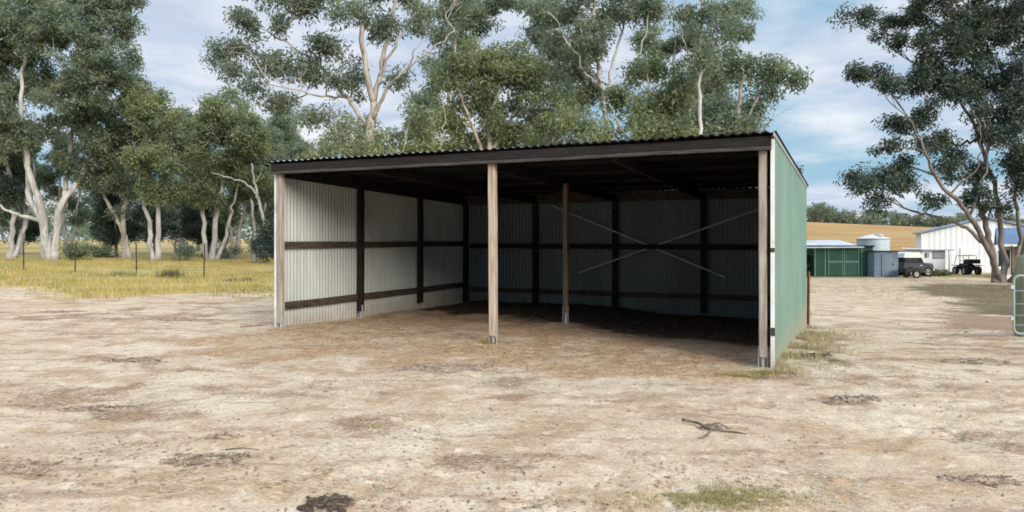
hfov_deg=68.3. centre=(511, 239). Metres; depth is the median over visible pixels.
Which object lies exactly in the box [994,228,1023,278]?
house
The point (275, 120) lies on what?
gum tree
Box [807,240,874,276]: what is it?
garden shed
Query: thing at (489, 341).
weed tuft
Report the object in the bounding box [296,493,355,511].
dung clump
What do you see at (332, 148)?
gum tree
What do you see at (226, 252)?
bush
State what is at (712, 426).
twig scatter
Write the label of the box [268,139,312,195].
gum tree
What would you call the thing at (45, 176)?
gum tree
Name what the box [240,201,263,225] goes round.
gum tree
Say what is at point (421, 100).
gum tree
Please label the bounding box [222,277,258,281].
weed tuft
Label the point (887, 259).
door
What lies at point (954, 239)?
farm shed
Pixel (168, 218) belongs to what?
gum tree
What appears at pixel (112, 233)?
gum tree
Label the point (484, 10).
gum tree
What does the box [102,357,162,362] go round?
bark heap
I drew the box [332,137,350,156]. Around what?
gum tree
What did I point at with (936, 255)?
window
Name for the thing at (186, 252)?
bush
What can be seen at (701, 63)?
gum tree
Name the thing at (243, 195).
gum tree
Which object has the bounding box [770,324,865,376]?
green grass
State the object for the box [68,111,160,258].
gum tree
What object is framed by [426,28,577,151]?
gum tree
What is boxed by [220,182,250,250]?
gum tree
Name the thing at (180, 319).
bark heap
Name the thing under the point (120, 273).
weed tuft
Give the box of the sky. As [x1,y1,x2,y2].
[0,0,1023,238]
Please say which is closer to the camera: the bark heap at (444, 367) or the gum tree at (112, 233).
the bark heap at (444, 367)
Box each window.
[933,252,944,258]
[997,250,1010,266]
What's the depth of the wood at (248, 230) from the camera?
119.82 m
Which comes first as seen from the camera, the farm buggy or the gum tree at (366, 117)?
the farm buggy
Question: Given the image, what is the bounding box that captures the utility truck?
[898,252,934,275]
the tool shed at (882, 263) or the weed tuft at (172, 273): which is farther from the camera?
the tool shed at (882, 263)
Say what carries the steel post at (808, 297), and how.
on the ground at (888, 452)
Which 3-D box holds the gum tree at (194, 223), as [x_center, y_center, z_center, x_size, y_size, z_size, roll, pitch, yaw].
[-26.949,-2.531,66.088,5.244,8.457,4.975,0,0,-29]
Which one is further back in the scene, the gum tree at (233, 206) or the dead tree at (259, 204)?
the gum tree at (233, 206)
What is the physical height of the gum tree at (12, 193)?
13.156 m
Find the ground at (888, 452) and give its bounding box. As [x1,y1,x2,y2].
[0,222,1023,511]
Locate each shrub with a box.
[933,268,947,275]
[937,269,953,275]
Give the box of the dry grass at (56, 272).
[0,257,821,315]
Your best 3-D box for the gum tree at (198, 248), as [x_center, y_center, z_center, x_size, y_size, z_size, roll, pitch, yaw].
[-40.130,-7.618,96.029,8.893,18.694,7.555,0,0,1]
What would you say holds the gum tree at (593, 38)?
on the ground at (888, 452)
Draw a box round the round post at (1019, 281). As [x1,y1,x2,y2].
[1014,255,1023,336]
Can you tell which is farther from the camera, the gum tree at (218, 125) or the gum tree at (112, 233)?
the gum tree at (112, 233)
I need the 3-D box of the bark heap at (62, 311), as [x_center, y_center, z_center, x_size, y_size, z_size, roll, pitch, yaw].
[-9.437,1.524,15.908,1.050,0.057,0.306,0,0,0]
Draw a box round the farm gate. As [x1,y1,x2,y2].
[1010,275,1023,334]
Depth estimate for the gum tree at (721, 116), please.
36.91 m
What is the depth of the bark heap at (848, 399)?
7.56 m
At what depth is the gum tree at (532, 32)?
55.47 m
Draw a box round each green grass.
[563,474,879,511]
[707,368,799,378]
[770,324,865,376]
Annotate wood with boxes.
[0,195,98,245]
[1,220,257,240]
[68,186,259,246]
[807,202,1023,226]
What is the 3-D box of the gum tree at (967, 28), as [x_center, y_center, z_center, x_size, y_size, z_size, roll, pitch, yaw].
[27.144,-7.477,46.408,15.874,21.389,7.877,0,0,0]
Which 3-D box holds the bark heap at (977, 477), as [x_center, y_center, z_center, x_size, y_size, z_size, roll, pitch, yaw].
[3.104,1.591,4.997,0.541,0.052,0.266,0,0,0]
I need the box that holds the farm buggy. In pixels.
[952,255,982,274]
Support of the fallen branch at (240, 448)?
on the ground at (888, 452)
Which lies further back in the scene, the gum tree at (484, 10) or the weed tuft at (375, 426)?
the gum tree at (484, 10)
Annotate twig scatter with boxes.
[696,423,731,429]
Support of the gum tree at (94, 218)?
on the ground at (888, 452)
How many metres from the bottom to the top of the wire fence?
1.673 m
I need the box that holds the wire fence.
[0,242,273,276]
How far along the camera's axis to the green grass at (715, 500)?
4.66 m
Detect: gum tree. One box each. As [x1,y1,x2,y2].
[0,0,158,259]
[0,131,40,257]
[0,149,43,254]
[6,198,39,245]
[24,126,96,255]
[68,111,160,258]
[77,179,134,251]
[87,167,150,256]
[115,81,213,260]
[127,169,182,251]
[158,131,189,252]
[170,85,280,259]
[172,167,234,256]
[173,147,242,252]
[176,104,219,250]
[198,0,478,155]
[209,126,273,257]
[212,110,288,239]
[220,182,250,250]
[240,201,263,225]
[265,94,299,153]
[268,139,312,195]
[280,127,305,159]
[293,110,378,159]
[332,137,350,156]
[349,112,393,156]
[357,100,445,155]
[398,0,519,141]
[398,91,447,153]
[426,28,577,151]
[510,0,596,142]
[517,79,581,146]
[522,0,676,126]
[549,47,706,143]
[625,0,765,125]
[658,0,754,134]
[662,45,737,126]
[673,92,717,130]
[683,41,815,135]
[825,0,1023,282]
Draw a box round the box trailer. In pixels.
[898,268,930,277]
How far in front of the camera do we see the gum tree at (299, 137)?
85.39 m
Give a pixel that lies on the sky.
(829, 130)
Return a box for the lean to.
[901,248,949,275]
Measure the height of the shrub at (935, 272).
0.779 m
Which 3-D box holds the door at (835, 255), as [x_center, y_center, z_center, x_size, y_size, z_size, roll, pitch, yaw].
[23.526,1.626,54.934,1.105,2.042,0.073,0,0,0]
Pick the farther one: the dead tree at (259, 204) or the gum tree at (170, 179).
the gum tree at (170, 179)
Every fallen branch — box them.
[225,448,258,449]
[682,418,745,438]
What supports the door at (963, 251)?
in the farm shed at (954, 239)
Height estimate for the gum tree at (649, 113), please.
11.598 m
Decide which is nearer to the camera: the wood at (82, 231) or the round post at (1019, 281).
the round post at (1019, 281)
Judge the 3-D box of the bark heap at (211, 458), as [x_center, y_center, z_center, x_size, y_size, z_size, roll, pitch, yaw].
[-2.211,1.579,5.443,0.618,0.050,0.337,0,0,0]
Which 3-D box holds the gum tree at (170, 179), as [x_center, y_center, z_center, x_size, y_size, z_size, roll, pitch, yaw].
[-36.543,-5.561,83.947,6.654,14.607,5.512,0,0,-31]
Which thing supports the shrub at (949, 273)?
on the ground at (888, 452)
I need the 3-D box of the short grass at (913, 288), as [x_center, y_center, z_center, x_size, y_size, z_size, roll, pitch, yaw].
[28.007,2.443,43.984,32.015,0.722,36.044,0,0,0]
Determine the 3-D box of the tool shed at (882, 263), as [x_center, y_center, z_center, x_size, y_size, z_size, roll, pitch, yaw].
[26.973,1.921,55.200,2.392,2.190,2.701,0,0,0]
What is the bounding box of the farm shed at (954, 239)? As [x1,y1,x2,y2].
[912,216,1023,272]
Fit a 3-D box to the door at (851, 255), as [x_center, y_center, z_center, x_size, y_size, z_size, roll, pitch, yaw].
[24.692,1.626,54.934,1.105,2.042,0.073,0,0,0]
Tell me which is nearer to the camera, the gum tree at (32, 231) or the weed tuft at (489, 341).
the weed tuft at (489, 341)
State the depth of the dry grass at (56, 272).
29.67 m
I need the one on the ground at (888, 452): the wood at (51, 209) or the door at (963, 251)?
the wood at (51, 209)
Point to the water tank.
(880, 242)
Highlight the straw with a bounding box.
[0,310,1023,511]
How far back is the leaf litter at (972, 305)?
26.13 m
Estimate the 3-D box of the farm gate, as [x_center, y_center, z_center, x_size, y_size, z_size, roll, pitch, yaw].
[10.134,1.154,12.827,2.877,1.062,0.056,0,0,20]
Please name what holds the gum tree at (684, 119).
on the ground at (888, 452)
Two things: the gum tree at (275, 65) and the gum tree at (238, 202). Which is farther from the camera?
the gum tree at (238, 202)
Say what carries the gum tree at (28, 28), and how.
on the ground at (888, 452)
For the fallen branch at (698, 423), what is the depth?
6.30 m
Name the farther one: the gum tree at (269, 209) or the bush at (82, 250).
the gum tree at (269, 209)
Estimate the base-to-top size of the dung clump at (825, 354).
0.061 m
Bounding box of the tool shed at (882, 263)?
[866,251,905,276]
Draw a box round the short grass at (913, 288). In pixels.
[810,274,1010,300]
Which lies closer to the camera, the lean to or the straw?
the straw
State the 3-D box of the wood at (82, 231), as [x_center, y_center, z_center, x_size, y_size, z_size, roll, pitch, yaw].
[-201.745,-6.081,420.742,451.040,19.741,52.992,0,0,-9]
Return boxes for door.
[828,248,842,275]
[844,248,858,275]
[882,254,893,275]
[960,248,972,271]
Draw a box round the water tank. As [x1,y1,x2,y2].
[855,234,890,250]
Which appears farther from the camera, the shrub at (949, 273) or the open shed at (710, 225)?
the shrub at (949, 273)
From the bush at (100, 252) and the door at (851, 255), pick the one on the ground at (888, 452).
the bush at (100, 252)
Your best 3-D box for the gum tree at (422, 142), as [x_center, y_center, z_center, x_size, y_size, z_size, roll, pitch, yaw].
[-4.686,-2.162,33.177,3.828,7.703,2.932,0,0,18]
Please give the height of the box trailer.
0.670 m
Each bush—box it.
[55,241,94,260]
[89,243,116,257]
[166,240,197,260]
[216,242,243,259]
[243,217,273,263]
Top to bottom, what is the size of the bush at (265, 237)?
3.081 m
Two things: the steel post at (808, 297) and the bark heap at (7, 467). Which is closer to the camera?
the bark heap at (7, 467)
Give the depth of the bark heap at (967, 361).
9.83 m
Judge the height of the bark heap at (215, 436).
0.047 m
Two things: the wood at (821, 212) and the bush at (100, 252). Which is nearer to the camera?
the bush at (100, 252)
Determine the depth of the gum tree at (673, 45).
53.19 m
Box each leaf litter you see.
[882,283,1016,342]
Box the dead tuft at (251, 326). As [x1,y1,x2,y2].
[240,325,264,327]
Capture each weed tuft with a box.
[100,269,144,276]
[154,268,184,277]
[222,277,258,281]
[366,423,389,428]
[479,336,499,344]
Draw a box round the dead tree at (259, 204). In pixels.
[211,163,264,262]
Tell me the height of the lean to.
2.397 m
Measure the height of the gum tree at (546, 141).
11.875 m
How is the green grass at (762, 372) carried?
on the ground at (888, 452)
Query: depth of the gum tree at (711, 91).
58.21 m
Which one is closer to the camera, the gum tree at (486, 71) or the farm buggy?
the gum tree at (486, 71)
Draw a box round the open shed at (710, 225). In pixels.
[268,131,808,368]
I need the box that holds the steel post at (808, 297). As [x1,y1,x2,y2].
[807,271,809,323]
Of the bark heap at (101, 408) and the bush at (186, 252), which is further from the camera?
the bush at (186, 252)
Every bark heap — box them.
[0,459,62,473]
[39,310,86,312]
[57,404,148,411]
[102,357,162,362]
[153,318,194,320]
[159,452,249,466]
[204,432,236,439]
[390,363,493,372]
[806,394,881,403]
[930,358,1010,364]
[937,473,1021,487]
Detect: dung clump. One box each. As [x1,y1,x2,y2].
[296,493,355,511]
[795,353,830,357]
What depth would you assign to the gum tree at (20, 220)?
73.81 m
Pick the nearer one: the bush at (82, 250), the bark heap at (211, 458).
the bark heap at (211, 458)
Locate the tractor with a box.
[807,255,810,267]
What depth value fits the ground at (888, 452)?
7.41 m

